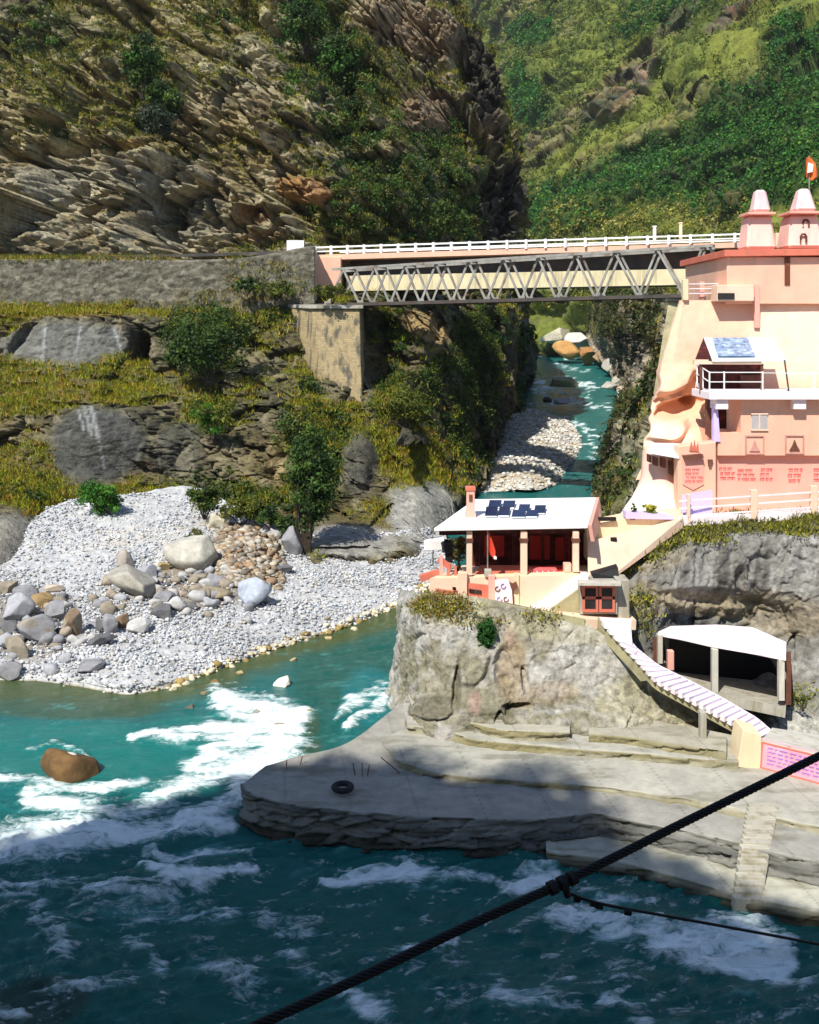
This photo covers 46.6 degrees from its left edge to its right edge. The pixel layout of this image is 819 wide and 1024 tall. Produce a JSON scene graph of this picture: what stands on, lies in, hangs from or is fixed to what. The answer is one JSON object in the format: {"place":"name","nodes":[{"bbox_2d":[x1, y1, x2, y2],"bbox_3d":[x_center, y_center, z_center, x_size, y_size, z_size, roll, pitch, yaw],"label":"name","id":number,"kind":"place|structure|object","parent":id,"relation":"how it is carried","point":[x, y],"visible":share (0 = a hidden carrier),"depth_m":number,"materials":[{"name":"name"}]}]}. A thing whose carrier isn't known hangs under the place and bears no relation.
{"place":"outdoors","nodes":[
{"label":"outdoors","id":0,"kind":"place"},
{"bbox_2d":[41,251,280,258],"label":"road","id":1,"kind":"structure","parent":0,"point":[218,254],"depth_m":107.44,"materials":[{"name":"asphalt"}]},
{"bbox_2d":[0,486,455,694],"bbox_3d":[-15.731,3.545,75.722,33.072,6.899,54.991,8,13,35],"label":"pebble beach","id":2,"kind":"structure","parent":0,"point":[180,491],"depth_m":70.01,"materials":[{"name":"gravel"}]},
{"bbox_2d":[0,620,17,634],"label":"boulder","id":3,"kind":"object","parent":2,"relation":"on","point":[9,626],"visible":0.76,"depth_m":59.95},
{"bbox_2d":[0,580,17,593],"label":"boulder","id":4,"kind":"object","parent":2,"relation":"on","point":[7,586],"visible":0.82,"depth_m":66.07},
{"bbox_2d":[0,661,22,680],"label":"boulder","id":5,"kind":"object","parent":2,"relation":"on","point":[10,670],"visible":0.99,"depth_m":54.71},
{"bbox_2d":[5,635,29,658],"bbox_3d":[-23.493,8.146,56.919,1.443,1.502,0.801,-2,11,-9],"label":"boulder","id":6,"kind":"object","parent":2,"relation":"on","point":[16,644],"visible":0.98,"depth_m":56.62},
{"bbox_2d":[2,592,34,620],"bbox_3d":[-25.364,6.293,61.979,1.987,2.090,1.692,0,11,0],"label":"boulder","id":7,"kind":"object","parent":2,"relation":"on","point":[19,605],"visible":0.88,"depth_m":61.50,"materials":[{"name":"stone"}]},
{"bbox_2d":[12,585,38,596],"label":"boulder","id":8,"kind":"object","parent":2,"relation":"on","point":[30,590],"visible":0.58,"depth_m":64.70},
{"bbox_2d":[17,614,54,640],"bbox_3d":[-23.359,7.289,59.459,2.236,1.959,1.657,-4,12,-22],"label":"boulder","id":9,"kind":"object","parent":2,"relation":"on","point":[36,627],"visible":0.87,"depth_m":58.83,"materials":[{"name":"stone"}]},
{"bbox_2d":[31,592,52,607],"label":"boulder","id":10,"kind":"object","parent":2,"relation":"on","point":[40,599],"visible":0.73,"depth_m":64.25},
{"bbox_2d":[43,600,64,617],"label":"boulder","id":11,"kind":"object","parent":2,"relation":"on","point":[54,608],"visible":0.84,"depth_m":62.37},
{"bbox_2d":[62,608,82,635],"bbox_3d":[-21.357,7.076,60.007,1.186,1.958,0.903,0,11,0],"label":"boulder","id":12,"kind":"object","parent":2,"relation":"on","point":[73,619],"visible":0.82,"depth_m":59.85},
{"bbox_2d":[77,658,105,671],"bbox_3d":[-18.484,8.943,55.173,1.677,0.685,1.444,0,11,0],"label":"boulder","id":13,"kind":"object","parent":2,"relation":"on","point":[91,665],"visible":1,"depth_m":54.89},
{"bbox_2d":[74,476,123,515],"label":"leafy bush","id":14,"kind":"object","parent":2,"relation":"on","point":[99,496],"visible":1,"depth_m":79.91,"materials":[{"name":"green plant"}]},
{"bbox_2d":[87,633,116,646],"bbox_3d":[-19.028,7.901,58.461,1.536,0.746,1.479,4,12,19],"label":"boulder","id":15,"kind":"object","parent":2,"relation":"on","point":[99,638],"visible":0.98,"depth_m":58.06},
{"bbox_2d":[99,602,116,614],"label":"stone","id":16,"kind":"object","parent":2,"relation":"on","point":[107,608],"visible":0.85,"depth_m":63.11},
{"bbox_2d":[102,614,117,633],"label":"boulder","id":17,"kind":"object","parent":2,"relation":"on","point":[110,623],"visible":0.91,"depth_m":59.99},
{"bbox_2d":[116,550,133,566],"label":"boulder","id":18,"kind":"object","parent":2,"relation":"on","point":[123,557],"visible":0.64,"depth_m":70.44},
{"bbox_2d":[107,564,155,597],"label":"boulder","id":19,"kind":"object","parent":2,"relation":"on","point":[132,580],"visible":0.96,"depth_m":65.55,"materials":[{"name":"stone"}]},
{"bbox_2d":[126,617,150,633],"bbox_3d":[-17.325,7.371,60.747,1.542,1.111,1.372,0,11,0],"label":"boulder","id":20,"kind":"object","parent":2,"relation":"on","point":[139,624],"visible":0.89,"depth_m":60.46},
{"bbox_2d":[150,603,171,619],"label":"boulder","id":21,"kind":"object","parent":2,"relation":"on","point":[162,610],"visible":0.99,"depth_m":62.88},
{"bbox_2d":[168,596,187,610],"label":"boulder","id":22,"kind":"object","parent":2,"relation":"on","point":[177,603],"visible":0.94,"depth_m":63.92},
{"bbox_2d":[162,535,218,569],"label":"boulder","id":23,"kind":"object","parent":2,"relation":"on","point":[197,552],"visible":0.89,"depth_m":71.20,"materials":[{"name":"stone"}]},
{"bbox_2d":[188,590,206,602],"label":"stone","id":24,"kind":"object","parent":2,"relation":"on","point":[197,596],"visible":0.97,"depth_m":65.55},
{"bbox_2d":[185,485,223,519],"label":"leafy bush","id":25,"kind":"object","parent":2,"relation":"on","point":[207,499],"visible":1,"depth_m":79.63,"materials":[{"name":"green plant"}]},
{"bbox_2d":[204,512,230,528],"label":"boulder","id":26,"kind":"object","parent":2,"relation":"on","point":[214,520],"visible":0.79,"depth_m":79.92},
{"bbox_2d":[203,585,232,597],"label":"boulder","id":27,"kind":"object","parent":2,"relation":"on","point":[222,592],"visible":0.78,"depth_m":66.58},
{"bbox_2d":[223,537,278,587],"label":"scree slope","id":28,"kind":"structure","parent":2,"relation":"on","point":[257,556],"depth_m":73.93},
{"bbox_2d":[210,521,287,589],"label":"scree","id":29,"kind":"structure","parent":28,"relation":"on","point":[230,538],"depth_m":73.78,"materials":[{"name":"stone"}]},
{"bbox_2d":[218,495,267,525],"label":"leafy bush","id":30,"kind":"object","parent":29,"relation":"on","point":[244,508],"visible":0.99,"depth_m":79.54,"materials":[{"name":"green plant"}]},
{"bbox_2d":[254,505,283,530],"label":"leafy bush","id":31,"kind":"object","parent":29,"relation":"on","point":[269,515],"visible":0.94,"depth_m":78.72,"materials":[{"name":"green plant"}]},
{"bbox_2d":[238,577,271,605],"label":"boulder","id":32,"kind":"object","parent":2,"relation":"on","point":[255,590],"visible":0.94,"depth_m":65.46,"materials":[{"name":"stone"}]},
{"bbox_2d":[274,514,305,535],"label":"leafy bush","id":33,"kind":"object","parent":2,"relation":"on","point":[281,520],"visible":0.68,"depth_m":77.72,"materials":[{"name":"green plant"}]},
{"bbox_2d":[152,582,429,690],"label":"pebbles","id":34,"kind":"object","parent":2,"relation":"on","point":[218,664],"visible":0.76,"depth_m":60.88,"materials":[{"name":"stone"}]},
{"bbox_2d":[281,525,302,554],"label":"boulder","id":35,"kind":"object","parent":2,"relation":"on","point":[290,541],"visible":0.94,"depth_m":76.68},
{"bbox_2d":[283,423,345,555],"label":"tree","id":36,"kind":"object","parent":2,"relation":"on","point":[314,494],"visible":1,"depth_m":76.17,"materials":[{"name":"green plant"}]},
{"bbox_2d":[0,290,518,564],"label":"rock cliff","id":37,"kind":"structure","parent":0,"point":[110,443],"depth_m":97.79,"materials":[{"name":"stone"}]},
{"bbox_2d":[0,246,315,316],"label":"retaining wall","id":38,"kind":"structure","parent":37,"relation":"on","point":[164,282],"depth_m":106.55,"materials":[{"name":"stone"}]},
{"bbox_2d":[0,251,305,310],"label":"wall creeper","id":39,"kind":"object","parent":38,"relation":"attached to","point":[17,257],"depth_m":106.45,"materials":[{"name":"green plant"}]},
{"bbox_2d":[162,338,194,375],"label":"leafy bush","id":40,"kind":"object","parent":37,"relation":"on","point":[172,357],"visible":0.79,"depth_m":98.19,"materials":[{"name":"green plant"}]},
{"bbox_2d":[169,300,252,381],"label":"leafy bush","id":41,"kind":"object","parent":37,"relation":"on","point":[215,337],"visible":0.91,"depth_m":98.14,"materials":[{"name":"green plant"}]},
{"bbox_2d":[188,400,234,438],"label":"leafy bush","id":42,"kind":"object","parent":37,"relation":"on","point":[218,416],"visible":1,"depth_m":92.51,"materials":[{"name":"green plant"}]},
{"bbox_2d":[224,314,254,347],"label":"leafy bush","id":43,"kind":"object","parent":37,"relation":"on","point":[240,325],"visible":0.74,"depth_m":99.27,"materials":[{"name":"green plant"}]},
{"bbox_2d":[230,276,261,296],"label":"leafy bush","id":44,"kind":"object","parent":37,"relation":"on","point":[248,287],"visible":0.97,"depth_m":104.26,"materials":[{"name":"green plant"}]},
{"bbox_2d":[0,290,519,512],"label":"shrubs","id":45,"kind":"object","parent":37,"relation":"on","point":[485,456],"visible":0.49,"depth_m":108.09,"materials":[{"name":"green plant"}]},
{"bbox_2d":[0,288,523,566],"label":"cliff shrubs","id":46,"kind":"object","parent":37,"relation":"on","point":[33,397],"visible":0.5,"depth_m":100.67,"materials":[{"name":"green plant"}]},
{"bbox_2d":[254,278,297,305],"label":"leafy bush","id":47,"kind":"object","parent":37,"relation":"on","point":[276,290],"visible":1,"depth_m":104.14,"materials":[{"name":"green plant"}]},
{"bbox_2d":[272,409,320,457],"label":"leafy bush","id":48,"kind":"object","parent":37,"relation":"on","point":[290,433],"visible":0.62,"depth_m":92.16,"materials":[{"name":"green plant"}]},
{"bbox_2d":[294,373,319,396],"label":"leafy bush","id":49,"kind":"object","parent":37,"relation":"on","point":[310,382],"visible":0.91,"depth_m":99.83,"materials":[{"name":"green plant"}]},
{"bbox_2d":[287,240,343,303],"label":"bridge abutment","id":50,"kind":"object","parent":37,"relation":"on","point":[325,274],"visible":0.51,"depth_m":110.10,"materials":[{"name":"concrete"}]},
{"bbox_2d":[288,304,364,402],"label":"bridge pier","id":51,"kind":"structure","parent":37,"relation":"on","point":[332,337],"depth_m":102.52,"materials":[{"name":"stone"}]},
{"bbox_2d":[309,283,351,303],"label":"leafy bush","id":52,"kind":"object","parent":51,"relation":"on","point":[338,290],"visible":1,"depth_m":101.26,"materials":[{"name":"green plant"}]},
{"bbox_2d":[309,244,714,308],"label":"truss bridge","id":53,"kind":"structure","parent":51,"relation":"on","point":[598,297],"depth_m":100.22,"materials":[{"name":"metal"}]},
{"bbox_2d":[450,359,472,395],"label":"leafy bush","id":54,"kind":"object","parent":37,"relation":"on","point":[461,371],"visible":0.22,"depth_m":113.32,"materials":[{"name":"green plant"}]},
{"bbox_2d":[315,233,739,292],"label":"concrete bridge","id":55,"kind":"structure","parent":37,"relation":"on","point":[638,265],"depth_m":105.99,"materials":[{"name":"metal"}]},
{"bbox_2d":[0,0,543,319],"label":"rock cliff","id":56,"kind":"structure","parent":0,"point":[135,198],"depth_m":129.03,"materials":[{"name":"stone"}]},
{"bbox_2d":[118,32,167,99],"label":"tree","id":57,"kind":"object","parent":56,"relation":"on","point":[145,62],"visible":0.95,"depth_m":123.40,"materials":[{"name":"green plant"}]},
{"bbox_2d":[137,100,177,137],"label":"leafy bush","id":58,"kind":"object","parent":56,"relation":"on","point":[147,119],"visible":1,"depth_m":120.48,"materials":[{"name":"green plant"}]},
{"bbox_2d":[141,76,186,134],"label":"tree","id":59,"kind":"object","parent":56,"relation":"on","point":[172,102],"visible":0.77,"depth_m":121.48,"materials":[{"name":"green plant"}]},
{"bbox_2d":[0,0,538,318],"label":"cliff shrubs","id":60,"kind":"object","parent":56,"relation":"on","point":[376,99],"visible":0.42,"depth_m":132.26,"materials":[{"name":"green plant"}]},
{"bbox_2d":[272,0,330,54],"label":"tree","id":61,"kind":"object","parent":56,"relation":"on","point":[301,17],"visible":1,"depth_m":134.40,"materials":[{"name":"green plant"}]},
{"bbox_2d":[315,31,364,94],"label":"tree","id":62,"kind":"object","parent":56,"relation":"on","point":[335,59],"visible":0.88,"depth_m":132.41,"materials":[{"name":"green plant"}]},
{"bbox_2d":[349,166,391,187],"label":"leafy bush","id":63,"kind":"object","parent":56,"relation":"on","point":[368,175],"visible":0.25,"depth_m":125.91,"materials":[{"name":"green plant"}]},
{"bbox_2d":[427,198,471,239],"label":"leafy bush","id":64,"kind":"object","parent":56,"relation":"on","point":[443,219],"visible":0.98,"depth_m":128.15,"materials":[{"name":"green plant"}]},
{"bbox_2d":[0,356,818,1023],"bbox_3d":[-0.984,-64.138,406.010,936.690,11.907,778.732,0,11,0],"label":"river","id":65,"kind":"structure","parent":0,"point":[146,876],"depth_m":33.59,"materials":[{"name":"liquid"}]},
{"bbox_2d":[40,748,99,782],"bbox_3d":[-15.659,11.604,43.295,3.007,1.495,2.020,0,11,0],"label":"river rock","id":66,"kind":"object","parent":65,"relation":"in","point":[56,764],"visible":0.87,"depth_m":42.70,"materials":[{"name":"stone"}]},
{"bbox_2d":[239,694,818,926],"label":"bathing platform","id":67,"kind":"structure","parent":65,"relation":"in","point":[551,792],"depth_m":38.12,"materials":[{"name":"concrete"}]},
{"bbox_2d":[331,780,353,793],"bbox_3d":[-2.724,11.224,38.757,0.940,0.234,0.940,0,11,0],"label":"tyre","id":68,"kind":"object","parent":67,"relation":"on","point":[336,785],"visible":1,"depth_m":38.57,"materials":[{"name":"rubber"}]},
{"bbox_2d":[597,617,818,767],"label":"staircase","id":69,"kind":"structure","parent":67,"relation":"on","point":[749,731],"depth_m":42.65,"materials":[{"name":"white concrete"}]},
{"bbox_2d":[731,802,778,910],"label":"river steps","id":70,"kind":"structure","parent":67,"relation":"on","point":[759,824],"depth_m":34.40,"materials":[{"name":"concrete"}]},
{"bbox_2d":[760,738,818,783],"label":"painted wall","id":71,"kind":"structure","parent":67,"relation":"on","point":[775,758],"depth_m":39.68,"materials":[{"name":"paint"}]},
{"bbox_2d":[550,377,577,387],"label":"river rock","id":72,"kind":"object","parent":65,"relation":"in","point":[571,382],"visible":1,"depth_m":215.28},
{"bbox_2d":[395,308,537,446],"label":"gorge wall","id":73,"kind":"structure","parent":0,"point":[407,437],"depth_m":210.58,"materials":[{"name":"stone"}]},
{"bbox_2d":[383,384,429,427],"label":"leafy bush","id":74,"kind":"object","parent":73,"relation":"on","point":[396,404],"visible":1,"depth_m":100.56,"materials":[{"name":"green plant"}]},
{"bbox_2d":[512,247,539,413],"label":"gorge shrubs","id":75,"kind":"object","parent":73,"relation":"on","point":[528,331],"visible":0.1,"depth_m":201.84,"materials":[{"name":"green plant"}]},
{"bbox_2d":[480,409,580,491],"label":"gravel bar","id":76,"kind":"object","parent":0,"point":[519,484],"visible":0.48,"depth_m":124.63,"materials":[{"name":"gravel"}]},
{"bbox_2d":[478,407,582,492],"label":"pebbles","id":77,"kind":"object","parent":76,"relation":"on","point":[544,421],"visible":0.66,"depth_m":136.62,"materials":[{"name":"stone"}]},
{"bbox_2d":[249,752,818,1023],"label":"steel cable","id":78,"kind":"object","parent":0,"point":[553,887],"visible":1,"depth_m":5.51,"materials":[{"name":"metal"}]},
{"bbox_2d":[571,892,818,945],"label":"thin wire","id":79,"kind":"object","parent":78,"relation":"attached to","point":[600,905],"visible":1,"depth_m":5.78,"materials":[{"name":"rubber"}]},
{"bbox_2d":[385,589,731,740],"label":"rock bluff","id":80,"kind":"structure","parent":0,"point":[450,678],"depth_m":44.71,"materials":[{"name":"stone"}]},
{"bbox_2d":[475,617,496,648],"bbox_3d":[3.634,6.025,44.925,1.064,2.065,0.936,0,11,0],"label":"leafy bush","id":81,"kind":"object","parent":80,"relation":"on","point":[487,628],"visible":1,"depth_m":44.72,"materials":[{"name":"green plant"}]},
{"bbox_2d":[399,587,573,628],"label":"bluff grass","id":82,"kind":"structure","parent":80,"relation":"on","point":[419,602],"depth_m":45.88,"materials":[{"name":"green plant"}]},
{"bbox_2d":[507,604,584,625],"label":"parapet wall","id":83,"kind":"structure","parent":80,"relation":"on","point":[575,620],"depth_m":45.91,"materials":[{"name":"beige concrete"}]},
{"bbox_2d":[519,604,635,629],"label":"path","id":84,"kind":"structure","parent":0,"point":[591,620],"depth_m":46.96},
{"bbox_2d":[577,574,629,617],"bbox_3d":[9.514,4.274,47.177,2.841,2.175,2.400,0,11,0],"label":"red kiosk","id":85,"kind":"object","parent":84,"relation":"on","point":[604,595],"visible":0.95,"depth_m":46.73,"materials":[{"name":"paint"}]},
{"bbox_2d":[582,586,597,611],"bbox_3d":[8.881,4.234,46.660,0.820,1.402,0.100,0,11,0],"label":"door","id":86,"kind":"structure","parent":85,"relation":"in","point":[589,594],"depth_m":46.63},
{"bbox_2d":[590,564,618,577],"bbox_3d":[9.866,2.979,47.945,1.327,0.510,1.000,0,11,0],"label":"timber pile","id":87,"kind":"object","parent":85,"relation":"on","point":[611,571],"visible":1,"depth_m":47.92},
{"bbox_2d":[599,586,614,611],"bbox_3d":[9.696,4.234,46.660,0.825,1.402,0.100,0,11,0],"label":"door","id":88,"kind":"structure","parent":85,"relation":"in","point":[606,593],"depth_m":46.63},
{"bbox_2d":[585,290,680,515],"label":"river bank","id":89,"kind":"structure","parent":0,"point":[628,354],"depth_m":163.18,"materials":[{"name":"stone"}]},
{"bbox_2d":[552,340,579,359],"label":"river rock","id":90,"kind":"object","parent":89,"relation":"on","point":[568,350],"visible":0.97,"depth_m":286.22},
{"bbox_2d":[563,332,589,349],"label":"river rock","id":91,"kind":"object","parent":89,"relation":"on","point":[578,340],"visible":0.52,"depth_m":294.40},
{"bbox_2d":[580,347,595,364],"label":"river rock","id":92,"kind":"object","parent":89,"relation":"on","point":[587,354],"visible":0.94,"depth_m":280.58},
{"bbox_2d":[584,287,679,516],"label":"bank shrubs","id":93,"kind":"object","parent":89,"relation":"on","point":[601,474],"visible":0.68,"depth_m":129.04,"materials":[{"name":"green plant"}]},
{"bbox_2d":[653,297,681,391],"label":"bridge pier","id":94,"kind":"structure","parent":89,"relation":"on","point":[672,306],"depth_m":94.33,"materials":[{"name":"beige concrete"}]},
{"bbox_2d":[464,0,818,356],"bbox_3d":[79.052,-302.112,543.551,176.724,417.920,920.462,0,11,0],"label":"mountain slope","id":95,"kind":"structure","parent":0,"point":[546,319],"depth_m":341.51,"materials":[{"name":"plant"}]},
{"bbox_2d":[540,327,569,343],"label":"river rock","id":96,"kind":"object","parent":95,"relation":"on","point":[557,334],"visible":0.77,"depth_m":304.18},
{"bbox_2d":[462,0,818,248],"bbox_3d":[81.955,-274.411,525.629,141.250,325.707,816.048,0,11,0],"label":"hillside wood","id":97,"kind":"object","parent":95,"relation":"on","point":[660,159],"visible":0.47,"depth_m":322.69,"materials":[{"name":"green plant"}]},
{"bbox_2d":[525,186,818,306],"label":"roadside scrub","id":98,"kind":"object","parent":95,"relation":"on","point":[641,211],"visible":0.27,"depth_m":290.90,"materials":[{"name":"green plant"}]},
{"bbox_2d":[587,519,818,734],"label":"rock face","id":99,"kind":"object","parent":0,"point":[765,582],"visible":0.34,"depth_m":50.37},
{"bbox_2d":[419,486,601,612],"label":"pavilion","id":100,"kind":"structure","parent":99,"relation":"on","point":[553,536],"depth_m":48.05,"materials":[{"name":"paint"}]},
{"bbox_2d":[424,537,443,564],"bbox_3d":[1.270,2.050,49.191,1.052,1.402,0.600,0,11,0],"label":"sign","id":101,"kind":"object","parent":100,"relation":"on","point":[432,544],"visible":0.83,"depth_m":48.84,"materials":[{"name":"metal"}]},
{"bbox_2d":[450,536,465,570],"bbox_3d":[2.663,2.201,50.809,1.073,1.983,1.162,-3,11,-15],"label":"leafy bush","id":102,"kind":"object","parent":100,"relation":"on","point":[459,545],"visible":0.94,"depth_m":50.55,"materials":[{"name":"green plant"}]},
{"bbox_2d":[495,579,512,603],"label":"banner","id":103,"kind":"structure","parent":100,"relation":"attached to","point":[503,591],"depth_m":47.37,"materials":[{"name":"fabric"}]},
{"bbox_2d":[584,189,818,574],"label":"temple building","id":104,"kind":"structure","parent":99,"relation":"on","point":[739,432],"depth_m":56.52,"materials":[{"name":"paint"}]},
{"bbox_2d":[682,490,711,514],"bbox_3d":[15.709,-0.417,51.895,1.727,1.583,0.050,0,11,0],"label":"cloth sheet","id":105,"kind":"object","parent":104,"relation":"hanging from","point":[702,495],"visible":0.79,"depth_m":51.86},
{"bbox_2d":[705,398,711,438],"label":"pillar","id":106,"kind":"structure","parent":104,"relation":"in","point":[708,411],"depth_m":54.72,"materials":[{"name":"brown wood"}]},
{"bbox_2d":[712,337,754,355],"bbox_3d":[19.011,-9.714,55.796,2.091,1.034,3.371,2,11,10],"label":"solar panel","id":107,"kind":"object","parent":104,"relation":"on","point":[732,346],"visible":1,"depth_m":55.75,"materials":[{"name":"glass"}]},
{"bbox_2d":[751,413,767,430],"bbox_3d":[19.919,-5.126,54.058,1.042,1.000,0.090,0,11,0],"label":"window","id":108,"kind":"structure","parent":104,"relation":"in","point":[759,420],"depth_m":54.05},
{"bbox_2d":[806,156,816,190],"bbox_3d":[25.610,-19.802,60.811,0.813,5.717,0.339,0,11,0],"label":"flag","id":109,"kind":"object","parent":104,"relation":"attached to","point":[811,171],"visible":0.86,"depth_m":60.41,"materials":[{"name":"fabric"}]},
{"bbox_2d":[620,506,818,715],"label":"rock weeds","id":110,"kind":"object","parent":99,"relation":"on","point":[699,532],"visible":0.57,"depth_m":50.57,"materials":[{"name":"green plant"}]},
{"bbox_2d":[653,625,790,717],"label":"open shed","id":111,"kind":"structure","parent":99,"relation":"on","point":[729,663],"depth_m":47.50,"materials":[{"name":"concrete"}]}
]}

